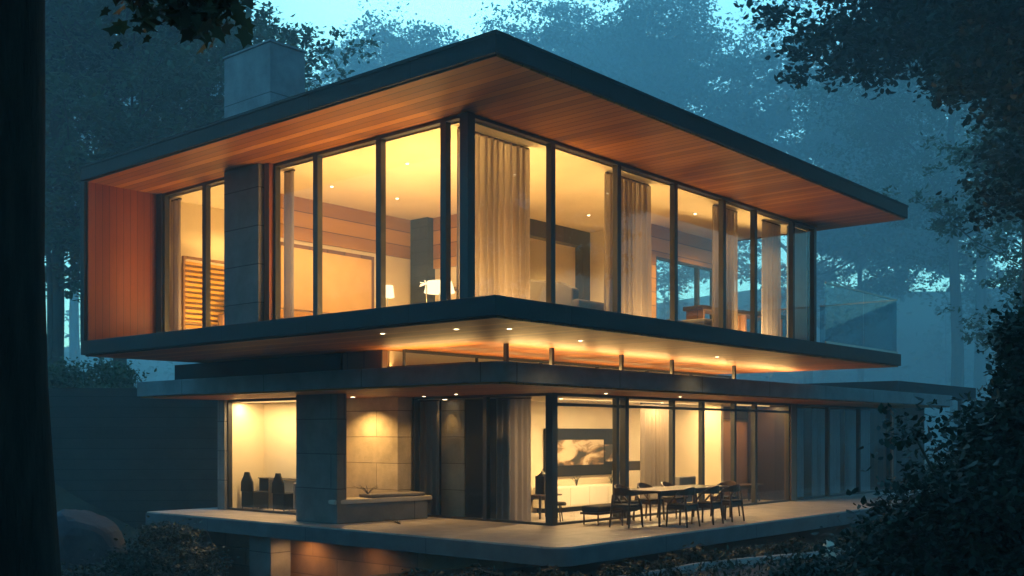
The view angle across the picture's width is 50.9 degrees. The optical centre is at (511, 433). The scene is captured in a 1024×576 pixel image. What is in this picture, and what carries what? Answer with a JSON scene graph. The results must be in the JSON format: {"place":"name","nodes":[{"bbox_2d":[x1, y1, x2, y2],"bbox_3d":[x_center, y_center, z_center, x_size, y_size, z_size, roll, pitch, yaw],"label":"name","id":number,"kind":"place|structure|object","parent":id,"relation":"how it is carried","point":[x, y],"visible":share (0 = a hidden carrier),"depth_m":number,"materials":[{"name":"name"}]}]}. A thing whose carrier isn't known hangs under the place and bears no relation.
{"place":"outdoors","nodes":[
{"label":"outdoors","id":0,"kind":"place"},
{"bbox_2d":[55,443,945,575],"bbox_3d":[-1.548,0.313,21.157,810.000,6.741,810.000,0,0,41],"label":"ground","id":1,"kind":"structure","parent":0,"point":[65,499],"depth_m":26.14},
{"bbox_2d":[48,352,104,387],"bbox_3d":[-13.909,-1.356,33.220,4.148,2.310,3.633,0,0,41],"label":"shrub","id":2,"kind":"object","parent":1,"relation":"on","point":[66,379],"visible":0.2,"depth_m":32.38,"materials":[{"name":"green plant"}]},
{"bbox_2d":[57,509,126,574],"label":"boulder","id":3,"kind":"object","parent":1,"relation":"on","point":[81,533],"visible":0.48,"depth_m":21.42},
{"bbox_2d":[61,557,130,575],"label":"shrub","id":4,"kind":"object","parent":1,"relation":"on","point":[85,572],"visible":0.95,"depth_m":17.09,"materials":[{"name":"green plant"}]},
{"bbox_2d":[45,0,166,364],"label":"broadleaf tree","id":5,"kind":"object","parent":1,"relation":"on","point":[71,60],"visible":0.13,"depth_m":47.70,"materials":[{"name":"green plant"}]},
{"bbox_2d":[56,357,156,387],"bbox_3d":[-13.396,-1.447,33.950,3.997,2.541,4.563,0,0,10],"label":"shrub","id":6,"kind":"object","parent":1,"relation":"on","point":[113,377],"visible":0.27,"depth_m":33.91,"materials":[{"name":"green plant"}]},
{"bbox_2d":[0,0,256,575],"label":"foreground tree","id":7,"kind":"object","parent":1,"relation":"on","point":[29,540],"visible":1,"depth_m":4.50,"materials":[{"name":"black plant"}]},
{"bbox_2d":[48,388,217,530],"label":"retaining wall","id":8,"kind":"structure","parent":1,"relation":"on","point":[128,456],"depth_m":31.06,"materials":[{"name":"concrete"}]},
{"bbox_2d":[45,19,220,370],"bbox_3d":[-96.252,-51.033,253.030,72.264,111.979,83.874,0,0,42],"label":"broadleaf tree","id":9,"kind":"object","parent":1,"relation":"on","point":[74,345],"depth_m":248.27,"materials":[{"name":"green plant"}]},
{"bbox_2d":[78,536,192,575],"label":"shrub","id":10,"kind":"object","parent":1,"relation":"on","point":[136,561],"visible":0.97,"depth_m":18.82,"materials":[{"name":"green plant"}]},
{"bbox_2d":[45,0,295,371],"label":"broadleaf tree","id":11,"kind":"object","parent":1,"relation":"on","point":[58,317],"visible":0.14,"depth_m":47.58,"materials":[{"name":"green plant"}]},
{"bbox_2d":[124,514,238,574],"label":"shrub","id":12,"kind":"object","parent":1,"relation":"on","point":[175,536],"visible":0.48,"depth_m":23.68,"materials":[{"name":"green plant"}]},
{"bbox_2d":[45,0,319,369],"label":"broadleaf tree","id":13,"kind":"object","parent":1,"relation":"on","point":[123,128],"visible":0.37,"depth_m":43.94,"materials":[{"name":"green plant"}]},
{"bbox_2d":[178,527,220,574],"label":"boulder","id":14,"kind":"object","parent":1,"relation":"on","point":[207,538],"visible":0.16,"depth_m":25.85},
{"bbox_2d":[175,560,237,575],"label":"shrub","id":15,"kind":"object","parent":1,"relation":"on","point":[199,570],"visible":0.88,"depth_m":19.84,"materials":[{"name":"green plant"}]},
{"bbox_2d":[45,0,384,283],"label":"broadleaf tree","id":16,"kind":"object","parent":1,"relation":"on","point":[263,30],"visible":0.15,"depth_m":46.52,"materials":[{"name":"green plant"}]},
{"bbox_2d":[303,3,452,90],"bbox_3d":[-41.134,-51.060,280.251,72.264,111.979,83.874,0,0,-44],"label":"broadleaf tree","id":17,"kind":"object","parent":1,"relation":"on","point":[398,47],"visible":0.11,"depth_m":258.38,"materials":[{"name":"green plant"}]},
{"bbox_2d":[356,0,464,58],"bbox_3d":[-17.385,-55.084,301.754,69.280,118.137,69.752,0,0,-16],"label":"broadleaf tree","id":18,"kind":"object","parent":1,"relation":"on","point":[430,40],"visible":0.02,"depth_m":283.22,"materials":[{"name":"green plant"}]},
{"bbox_2d":[449,563,501,575],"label":"plant","id":19,"kind":"object","parent":1,"relation":"on","point":[479,572],"visible":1,"depth_m":16.44,"materials":[{"name":"green plant"}]},
{"bbox_2d":[79,29,951,575],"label":"modern house","id":20,"kind":"structure","parent":1,"relation":"on","point":[331,383],"depth_m":22.60,"materials":[{"name":"metal"}]},
{"bbox_2d":[170,198,181,330],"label":"curtain","id":21,"kind":"object","parent":20,"relation":"hanging from","point":[175,264],"visible":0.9,"depth_m":23.68,"materials":[{"name":"fabric"}]},
{"bbox_2d":[163,183,203,331],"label":"window","id":22,"kind":"structure","parent":20,"relation":"in","point":[166,196],"depth_m":23.56,"materials":[{"name":"metal"}]},
{"bbox_2d":[182,256,223,329],"bbox_3d":[-6.824,-2.950,24.457,0.080,2.000,1.500,0,0,41],"label":"slatted screen","id":23,"kind":"object","parent":20,"relation":"on","point":[184,293],"visible":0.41,"depth_m":24.12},
{"bbox_2d":[204,177,223,326],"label":"window","id":24,"kind":"structure","parent":20,"relation":"in","point":[207,185],"depth_m":22.54,"materials":[{"name":"metal"}]},
{"bbox_2d":[241,472,268,508],"bbox_3d":[-6.601,1.461,27.622,0.518,0.961,0.520,0,0,41],"label":"side chair","id":25,"kind":"object","parent":20,"relation":"on","point":[252,498],"visible":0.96,"depth_m":27.43,"materials":[{"name":"fabric"}]},
{"bbox_2d":[227,398,295,514],"bbox_3d":[-6.108,0.540,26.548,2.950,2.800,0.120,0,0,41],"label":"window","id":26,"kind":"structure","parent":20,"relation":"in","point":[229,402],"depth_m":27.45,"materials":[{"name":"metal"}]},
{"bbox_2d":[258,477,295,507],"bbox_3d":[-5.665,1.540,27.328,2.200,0.800,0.300,0,0,41],"label":"console table","id":27,"kind":"object","parent":20,"relation":"on","point":[263,483],"visible":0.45,"depth_m":27.94,"materials":[{"name":"wood"}]},
{"bbox_2d":[272,473,292,510],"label":"side chair","id":28,"kind":"object","parent":20,"relation":"on","point":[282,500],"visible":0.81,"depth_m":26.55,"materials":[{"name":"metal"}]},
{"bbox_2d":[284,169,294,317],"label":"curtain","id":29,"kind":"object","parent":20,"relation":"hanging from","point":[288,244],"visible":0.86,"depth_m":21.13,"materials":[{"name":"fabric"}]},
{"bbox_2d":[273,153,314,319],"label":"window","id":30,"kind":"structure","parent":20,"relation":"in","point":[276,167],"depth_m":20.98,"materials":[{"name":"metal"}]},
{"bbox_2d":[315,136,377,314],"bbox_3d":[-2.986,-3.595,19.637,1.750,3.330,0.120,0,0,41],"label":"window","id":31,"kind":"structure","parent":20,"relation":"in","point":[318,156],"depth_m":20.14,"materials":[{"name":"metal"}]},
{"bbox_2d":[328,491,431,522],"bbox_3d":[-2.997,1.640,24.048,2.600,0.600,0.600,0,0,-41],"label":"stone bench","id":32,"kind":"object","parent":20,"relation":"on","point":[372,507],"visible":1,"depth_m":23.91,"materials":[{"name":"stone"}]},
{"bbox_2d":[378,119,442,307],"bbox_3d":[-1.719,-3.595,18.542,1.600,3.330,0.120,0,0,41],"label":"window","id":33,"kind":"structure","parent":20,"relation":"in","point":[382,139],"depth_m":18.99,"materials":[{"name":"metal"}]},
{"bbox_2d":[420,400,439,514],"bbox_3d":[-1.932,0.560,25.381,0.604,2.700,0.131,0,0,41],"label":"curtain","id":34,"kind":"object","parent":20,"relation":"hanging from","point":[429,447],"visible":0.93,"depth_m":25.42,"materials":[{"name":"fabric"}]},
{"bbox_2d":[424,280,454,300],"bbox_3d":[-1.676,-2.730,24.834,0.713,1.560,0.720,0,0,41],"label":"table lamp","id":35,"kind":"object","parent":20,"relation":"on","point":[434,289],"visible":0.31,"depth_m":24.61,"materials":[{"name":"fabric"}]},
{"bbox_2d":[403,349,477,365],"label":"window","id":36,"kind":"structure","parent":20,"relation":"in","point":[405,351],"depth_m":21.19,"materials":[{"name":"metal"}]},
{"bbox_2d":[412,395,484,520],"bbox_3d":[-1.435,0.540,24.653,2.300,2.800,0.120,0,0,41],"label":"window","id":37,"kind":"structure","parent":20,"relation":"in","point":[414,399],"depth_m":25.20,"materials":[{"name":"metal"}]},
{"bbox_2d":[443,114,459,299],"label":"window","id":38,"kind":"structure","parent":20,"relation":"in","point":[447,122],"depth_m":17.96,"materials":[{"name":"metal"}]},
{"bbox_2d":[456,126,529,299],"bbox_3d":[-0.302,-3.560,18.775,0.180,3.200,1.824,0,0,41],"label":"curtain","id":39,"kind":"object","parent":20,"relation":"hanging from","point":[502,217],"visible":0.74,"depth_m":18.89,"materials":[{"name":"fabric"}]},
{"bbox_2d":[496,397,531,520],"bbox_3d":[0.036,0.560,23.726,1.001,2.700,0.154,0,0,41],"label":"curtain","id":40,"kind":"object","parent":20,"relation":"hanging from","point":[513,484],"visible":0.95,"depth_m":23.74,"materials":[{"name":"fabric"}]},
{"bbox_2d":[475,115,552,302],"bbox_3d":[-0.019,-3.595,18.521,0.120,3.330,2.190,0,0,41],"label":"window","id":41,"kind":"structure","parent":20,"relation":"in","point":[549,143],"depth_m":19.29,"materials":[{"name":"metal"}]},
{"bbox_2d":[485,393,545,524],"bbox_3d":[0.135,0.540,23.297,1.850,2.800,0.120,0,0,41],"label":"window","id":42,"kind":"structure","parent":20,"relation":"in","point":[487,397],"depth_m":23.84,"materials":[{"name":"metal"}]},
{"bbox_2d":[531,494,561,518],"bbox_3d":[0.710,1.667,24.690,0.500,0.553,0.800,0,0,41],"label":"side table","id":43,"kind":"object","parent":20,"relation":"on","point":[540,497],"visible":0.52,"depth_m":24.44,"materials":[{"name":"brown wood"}]},
{"bbox_2d":[535,469,545,494],"bbox_3d":[0.710,1.092,24.690,0.280,0.596,0.280,0,0,41],"label":"vase","id":44,"kind":"object","parent":43,"relation":"on","point":[540,483],"visible":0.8,"depth_m":24.59,"materials":[{"name":"ceramic"}]},
{"bbox_2d":[530,279,603,310],"bbox_3d":[0.479,-2.590,22.280,3.000,1.080,0.950,0,0,41],"label":"sofa","id":45,"kind":"object","parent":20,"relation":"on","point":[566,294],"visible":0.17,"depth_m":21.27,"materials":[{"name":"grey fabric"}]},
{"bbox_2d":[533,483,611,512],"bbox_3d":[1.768,1.630,27.410,0.545,0.620,3.200,0,0,41],"label":"sideboard","id":46,"kind":"object","parent":20,"relation":"on","point":[575,497],"visible":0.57,"depth_m":26.96,"materials":[{"name":"white paint"}]},
{"bbox_2d":[544,428,611,476],"bbox_3d":[1.820,0.480,27.893,0.067,1.220,3.100,0,0,41],"label":"wall painting","id":47,"kind":"object","parent":20,"relation":"attached to","point":[583,452],"depth_m":27.91,"materials":[{"name":"paint"}]},
{"bbox_2d":[553,141,618,312],"bbox_3d":[1.367,-3.595,20.126,0.120,3.330,2.050,0,0,41],"label":"window","id":48,"kind":"structure","parent":20,"relation":"in","point":[615,164],"depth_m":20.82,"materials":[{"name":"metal"}]},
{"bbox_2d":[558,393,617,524],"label":"window","id":49,"kind":"structure","parent":20,"relation":"in","point":[614,406],"depth_m":24.39,"materials":[{"name":"metal"}]},
{"bbox_2d":[580,503,637,524],"bbox_3d":[2.124,1.740,23.435,0.460,0.400,1.590,0,0,38],"label":"lounge bench","id":50,"kind":"object","parent":20,"relation":"on","point":[600,509],"visible":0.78,"depth_m":22.90,"materials":[{"name":"fabric"}]},
{"bbox_2d":[609,488,642,528],"bbox_3d":[2.361,1.527,22.316,0.564,0.830,0.541,0,0,39],"label":"dining chair","id":51,"kind":"object","parent":20,"relation":"on","point":[628,506],"visible":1,"depth_m":22.18,"materials":[{"name":"brown wood"}]},
{"bbox_2d":[604,172,651,317],"bbox_3d":[2.343,-3.560,21.763,0.178,3.200,1.504,0,0,41],"label":"curtain","id":52,"kind":"object","parent":20,"relation":"hanging from","point":[636,286],"visible":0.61,"depth_m":21.77,"materials":[{"name":"fabric"}]},
{"bbox_2d":[629,461,639,499],"bbox_3d":[3.088,1.340,29.011,0.450,1.200,0.750,0,0,41],"label":"cabinet","id":53,"kind":"object","parent":20,"relation":"on","point":[634,473],"visible":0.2,"depth_m":28.90,"materials":[{"name":"beige paint"}]},
{"bbox_2d":[618,396,673,518],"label":"window","id":54,"kind":"structure","parent":20,"relation":"in","point":[671,400],"depth_m":25.93,"materials":[{"name":"metal"}]},
{"bbox_2d":[619,162,675,320],"bbox_3d":[2.707,-3.595,21.677,0.120,3.330,2.050,0,0,41],"label":"window","id":55,"kind":"structure","parent":20,"relation":"in","point":[672,183],"depth_m":22.37,"materials":[{"name":"metal"}]},
{"bbox_2d":[632,483,664,520],"bbox_3d":[3.071,1.527,24.238,0.541,0.830,0.564,0,0,45],"label":"dining chair","id":56,"kind":"object","parent":20,"relation":"on","point":[647,501],"visible":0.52,"depth_m":24.22,"materials":[{"name":"brown wood"}]},
{"bbox_2d":[640,403,668,507],"bbox_3d":[3.729,0.560,28.031,0.134,2.700,1.304,0,0,41],"label":"curtain","id":57,"kind":"object","parent":20,"relation":"hanging from","point":[654,447],"visible":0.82,"depth_m":27.92,"materials":[{"name":"fabric"}]},
{"bbox_2d":[656,481,686,518],"bbox_3d":[3.696,1.527,24.884,0.541,0.830,0.564,0,0,37],"label":"dining chair","id":58,"kind":"object","parent":20,"relation":"on","point":[667,499],"visible":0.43,"depth_m":24.73,"materials":[{"name":"brown wood"}]},
{"bbox_2d":[651,476,696,502],"bbox_3d":[4.184,1.425,27.702,0.820,0.670,1.020,0,0,41],"label":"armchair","id":59,"kind":"object","parent":20,"relation":"on","point":[684,480],"visible":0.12,"depth_m":27.44,"materials":[{"name":"grey fabric"}]},
{"bbox_2d":[626,484,728,526],"bbox_3d":[3.651,1.566,23.735,0.950,0.752,3.000,0,0,39],"label":"dining table","id":60,"kind":"object","parent":20,"relation":"on","point":[667,491],"visible":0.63,"depth_m":23.22,"materials":[{"name":"brown wood"}]},
{"bbox_2d":[666,487,700,527],"bbox_3d":[3.578,1.527,22.476,0.541,0.830,0.564,0,0,43],"label":"dining chair","id":61,"kind":"object","parent":20,"relation":"on","point":[686,493],"visible":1,"depth_m":22.33,"materials":[{"name":"wood"}]},
{"bbox_2d":[674,398,703,512],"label":"window","id":62,"kind":"structure","parent":20,"relation":"in","point":[700,408],"depth_m":27.23,"materials":[{"name":"metal"}]},
{"bbox_2d":[676,181,724,327],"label":"window","id":63,"kind":"structure","parent":20,"relation":"in","point":[721,199],"depth_m":23.90,"materials":[{"name":"metal"}]},
{"bbox_2d":[691,486,723,524],"bbox_3d":[4.205,1.527,23.126,0.541,0.830,0.564,0,0,37],"label":"dining chair","id":64,"kind":"object","parent":20,"relation":"on","point":[711,504],"visible":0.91,"depth_m":22.95,"materials":[{"name":"brown wood"}]},
{"bbox_2d":[704,400,735,509],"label":"window","id":65,"kind":"structure","parent":20,"relation":"in","point":[733,403],"depth_m":28.45,"materials":[{"name":"metal"}]},
{"bbox_2d":[712,204,737,329],"bbox_3d":[4.880,-3.560,24.624,0.177,3.200,1.052,0,0,41],"label":"curtain","id":66,"kind":"object","parent":20,"relation":"hanging from","point":[731,273],"visible":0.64,"depth_m":24.68,"materials":[{"name":"fabric"}]},
{"bbox_2d":[710,481,739,517],"bbox_3d":[5.007,1.527,25.230,0.564,0.830,0.541,0,0,39],"label":"dining chair","id":67,"kind":"object","parent":20,"relation":"on","point":[727,483],"visible":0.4,"depth_m":25.24,"materials":[{"name":"brown wood"}]},
{"bbox_2d":[713,484,744,521],"bbox_3d":[4.802,1.527,23.863,0.541,0.830,0.564,0,0,45],"label":"dining chair","id":68,"kind":"object","parent":20,"relation":"on","point":[729,501],"visible":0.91,"depth_m":23.68,"materials":[{"name":"brown wood"}]},
{"bbox_2d":[725,197,755,332],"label":"window","id":69,"kind":"structure","parent":20,"relation":"in","point":[752,209],"depth_m":25.00,"materials":[{"name":"metal"}]},
{"bbox_2d":[736,401,755,506],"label":"window","id":70,"kind":"structure","parent":20,"relation":"in","point":[753,404],"depth_m":29.32,"materials":[{"name":"metal"}]},
{"bbox_2d":[761,220,780,336],"bbox_3d":[6.336,-3.560,26.306,0.139,3.200,0.900,0,0,41],"label":"curtain","id":71,"kind":"object","parent":20,"relation":"hanging from","point":[771,283],"visible":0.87,"depth_m":26.21,"materials":[{"name":"fabric"}]},
{"bbox_2d":[756,402,789,504],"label":"window","id":72,"kind":"structure","parent":20,"relation":"in","point":[787,406],"depth_m":30.84,"materials":[{"name":"metal"}]},
{"bbox_2d":[756,208,793,337],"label":"window","id":73,"kind":"structure","parent":20,"relation":"in","point":[791,222],"depth_m":26.47,"materials":[{"name":"metal"}]},
{"bbox_2d":[797,407,803,496],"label":"curtain","id":74,"kind":"object","parent":20,"relation":"hanging from","point":[800,469],"visible":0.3,"depth_m":32.63,"materials":[{"name":"fabric"}]},
{"bbox_2d":[794,220,814,341],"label":"window","id":75,"kind":"structure","parent":20,"relation":"in","point":[812,229],"depth_m":27.37,"materials":[{"name":"metal"}]},
{"bbox_2d":[807,229,809,340],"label":"window","id":76,"kind":"structure","parent":20,"relation":"in","point":[808,232],"depth_m":27.49,"materials":[{"name":"metal"}]},
{"bbox_2d":[797,404,828,499],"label":"window","id":77,"kind":"structure","parent":20,"relation":"in","point":[826,406],"depth_m":32.84,"materials":[{"name":"metal"}]},
{"bbox_2d":[812,408,823,495],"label":"curtain","id":78,"kind":"object","parent":20,"relation":"hanging from","point":[817,456],"visible":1,"depth_m":33.12,"materials":[{"name":"fabric"}]},
{"bbox_2d":[823,408,839,493],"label":"curtain","id":79,"kind":"object","parent":20,"relation":"hanging from","point":[834,450],"visible":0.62,"depth_m":34.36,"materials":[{"name":"fabric"}]},
{"bbox_2d":[829,405,859,496],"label":"window","id":80,"kind":"structure","parent":20,"relation":"in","point":[857,408],"depth_m":34.56,"materials":[{"name":"metal"}]},
{"bbox_2d":[845,409,869,491],"bbox_3d":[11.524,0.560,35.834,0.142,2.700,1.904,0,0,41],"label":"curtain","id":81,"kind":"object","parent":20,"relation":"hanging from","point":[850,450],"visible":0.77,"depth_m":35.58,"materials":[{"name":"fabric"}]},
{"bbox_2d":[860,407,889,493],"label":"window","id":82,"kind":"structure","parent":20,"relation":"in","point":[888,409],"depth_m":36.46,"materials":[{"name":"metal"}]},
{"bbox_2d":[526,563,574,575],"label":"plant","id":83,"kind":"object","parent":1,"relation":"on","point":[546,573],"visible":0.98,"depth_m":17.20,"materials":[{"name":"green plant"}]},
{"bbox_2d":[410,0,711,85],"bbox_3d":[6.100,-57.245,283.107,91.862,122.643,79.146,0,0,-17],"label":"broadleaf tree","id":84,"kind":"object","parent":1,"relation":"on","point":[549,10],"visible":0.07,"depth_m":276.65,"materials":[{"name":"green plant"}]},
{"bbox_2d":[596,558,658,575],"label":"plant","id":85,"kind":"object","parent":1,"relation":"on","point":[618,570],"visible":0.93,"depth_m":17.77,"materials":[{"name":"green plant"}]},
{"bbox_2d":[553,6,723,123],"bbox_3d":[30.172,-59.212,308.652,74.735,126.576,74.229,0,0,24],"label":"broadleaf tree","id":86,"kind":"object","parent":1,"relation":"on","point":[574,48],"visible":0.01,"depth_m":284.53,"materials":[{"name":"green plant"}]},
{"bbox_2d":[418,543,862,575],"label":"ground cover","id":87,"kind":"object","parent":1,"relation":"on","point":[732,565],"visible":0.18,"depth_m":18.59,"materials":[{"name":"green plant"}]},
{"bbox_2d":[645,552,693,574],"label":"plant","id":88,"kind":"object","parent":1,"relation":"on","point":[668,562],"visible":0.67,"depth_m":18.27,"materials":[{"name":"green plant"}]},
{"bbox_2d":[526,0,828,320],"bbox_3d":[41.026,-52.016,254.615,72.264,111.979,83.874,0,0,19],"label":"broadleaf tree","id":89,"kind":"object","parent":1,"relation":"on","point":[668,79],"visible":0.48,"depth_m":237.49,"materials":[{"name":"green plant"}]},
{"bbox_2d":[672,541,738,570],"bbox_3d":[3.398,2.205,19.056,1.172,0.583,1.008,0,0,-37],"label":"plant","id":90,"kind":"object","parent":1,"relation":"on","point":[694,554],"visible":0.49,"depth_m":19.00,"materials":[{"name":"green plant"}]},
{"bbox_2d":[622,547,855,575],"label":"kerb","id":91,"kind":"structure","parent":1,"relation":"on","point":[714,563],"depth_m":18.83,"materials":[{"name":"concrete"}]},
{"bbox_2d":[762,535,818,555],"bbox_3d":[5.213,2.161,20.250,0.896,0.518,1.042,0,0,38],"label":"plant","id":92,"kind":"object","parent":1,"relation":"on","point":[797,545],"visible":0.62,"depth_m":20.16,"materials":[{"name":"green plant"}]},
{"bbox_2d":[739,543,873,575],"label":"shrub","id":93,"kind":"object","parent":1,"relation":"on","point":[800,567],"visible":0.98,"depth_m":9.82,"materials":[{"name":"green plant"}]},
{"bbox_2d":[657,32,974,383],"bbox_3d":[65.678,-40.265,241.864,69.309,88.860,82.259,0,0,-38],"label":"broadleaf tree","id":94,"kind":"object","parent":1,"relation":"on","point":[808,146],"visible":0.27,"depth_m":231.31,"materials":[{"name":"green plant"}]},
{"bbox_2d":[795,81,946,381],"bbox_3d":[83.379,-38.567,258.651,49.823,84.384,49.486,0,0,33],"label":"broadleaf tree","id":95,"kind":"object","parent":1,"relation":"on","point":[861,263],"visible":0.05,"depth_m":257.05,"materials":[{"name":"green plant"}]},
{"bbox_2d":[733,0,1023,299],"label":"broadleaf tree","id":96,"kind":"object","parent":1,"relation":"on","point":[859,38],"visible":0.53,"depth_m":33.35,"materials":[{"name":"green plant"}]},
{"bbox_2d":[747,0,1021,452],"bbox_3d":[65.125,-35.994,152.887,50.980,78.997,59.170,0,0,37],"label":"broadleaf tree","id":97,"kind":"object","parent":1,"relation":"on","point":[955,255],"visible":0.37,"depth_m":150.30,"materials":[{"name":"green plant"}]},
{"bbox_2d":[811,503,966,575],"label":"shrub","id":98,"kind":"object","parent":1,"relation":"on","point":[866,545],"visible":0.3,"depth_m":10.64,"materials":[{"name":"green plant"}]},
{"bbox_2d":[758,1,1021,420],"bbox_3d":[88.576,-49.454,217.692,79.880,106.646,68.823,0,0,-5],"label":"broadleaf tree","id":99,"kind":"object","parent":1,"relation":"on","point":[979,379],"visible":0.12,"depth_m":215.92,"materials":[{"name":"green plant"}]},
{"bbox_2d":[807,381,975,484],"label":"annex building","id":100,"kind":"structure","parent":1,"relation":"on","point":[916,387],"depth_m":45.29,"materials":[{"name":"concrete"}]},
{"bbox_2d":[819,113,966,380],"bbox_3d":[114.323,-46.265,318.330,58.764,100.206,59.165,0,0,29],"label":"broadleaf tree","id":101,"kind":"object","parent":1,"relation":"on","point":[894,339],"visible":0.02,"depth_m":317.76,"materials":[{"name":"green plant"}]},
{"bbox_2d":[829,376,1023,575],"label":"shrub","id":102,"kind":"object","parent":1,"relation":"on","point":[923,512],"visible":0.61,"depth_m":9.45,"materials":[{"name":"green plant"}]},
{"bbox_2d":[846,279,1023,575],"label":"shrub","id":103,"kind":"object","parent":1,"relation":"on","point":[1009,349],"visible":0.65,"depth_m":9.24,"materials":[{"name":"green plant"}]},
{"bbox_2d":[877,118,1021,365],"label":"broadleaf tree","id":104,"kind":"object","parent":1,"relation":"on","point":[941,226],"visible":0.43,"depth_m":49.67,"materials":[{"name":"green plant"}]},
{"bbox_2d":[882,0,1023,233],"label":"broadleaf tree","id":105,"kind":"object","parent":1,"relation":"on","point":[987,29],"visible":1,"depth_m":21.62,"materials":[{"name":"green plant"}]},
{"bbox_2d":[890,152,1020,339],"bbox_3d":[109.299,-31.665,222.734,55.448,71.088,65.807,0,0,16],"label":"broadleaf tree","id":106,"kind":"object","parent":1,"relation":"on","point":[970,283],"visible":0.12,"depth_m":232.10,"materials":[{"name":"green plant"}]},
{"bbox_2d":[45,0,1021,346],"label":"sky","id":107,"kind":"structure","parent":0,"point":[320,13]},
{"bbox_2d":[64,287,1015,442],"bbox_3d":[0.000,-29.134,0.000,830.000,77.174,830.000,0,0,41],"label":"hills","id":108,"kind":"structure","parent":0,"point":[923,318],"depth_m":344.94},
{"bbox_2d":[46,261,1018,441],"bbox_3d":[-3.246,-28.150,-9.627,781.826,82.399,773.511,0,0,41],"label":"distant woods","id":109,"kind":"object","parent":108,"relation":"on","point":[846,374],"visible":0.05,"depth_m":315.78,"materials":[{"name":"green plant"}]},
{"bbox_2d":[683,305,785,336],"bbox_3d":[5.564,-2.490,26.711,3.500,1.080,0.600,0,0,-43],"label":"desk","id":110,"kind":"object","parent":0,"point":[697,312],"visible":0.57,"depth_m":26.03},
{"bbox_2d":[679,558,849,575],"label":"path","id":111,"kind":"structure","parent":0,"point":[741,573],"depth_m":18.46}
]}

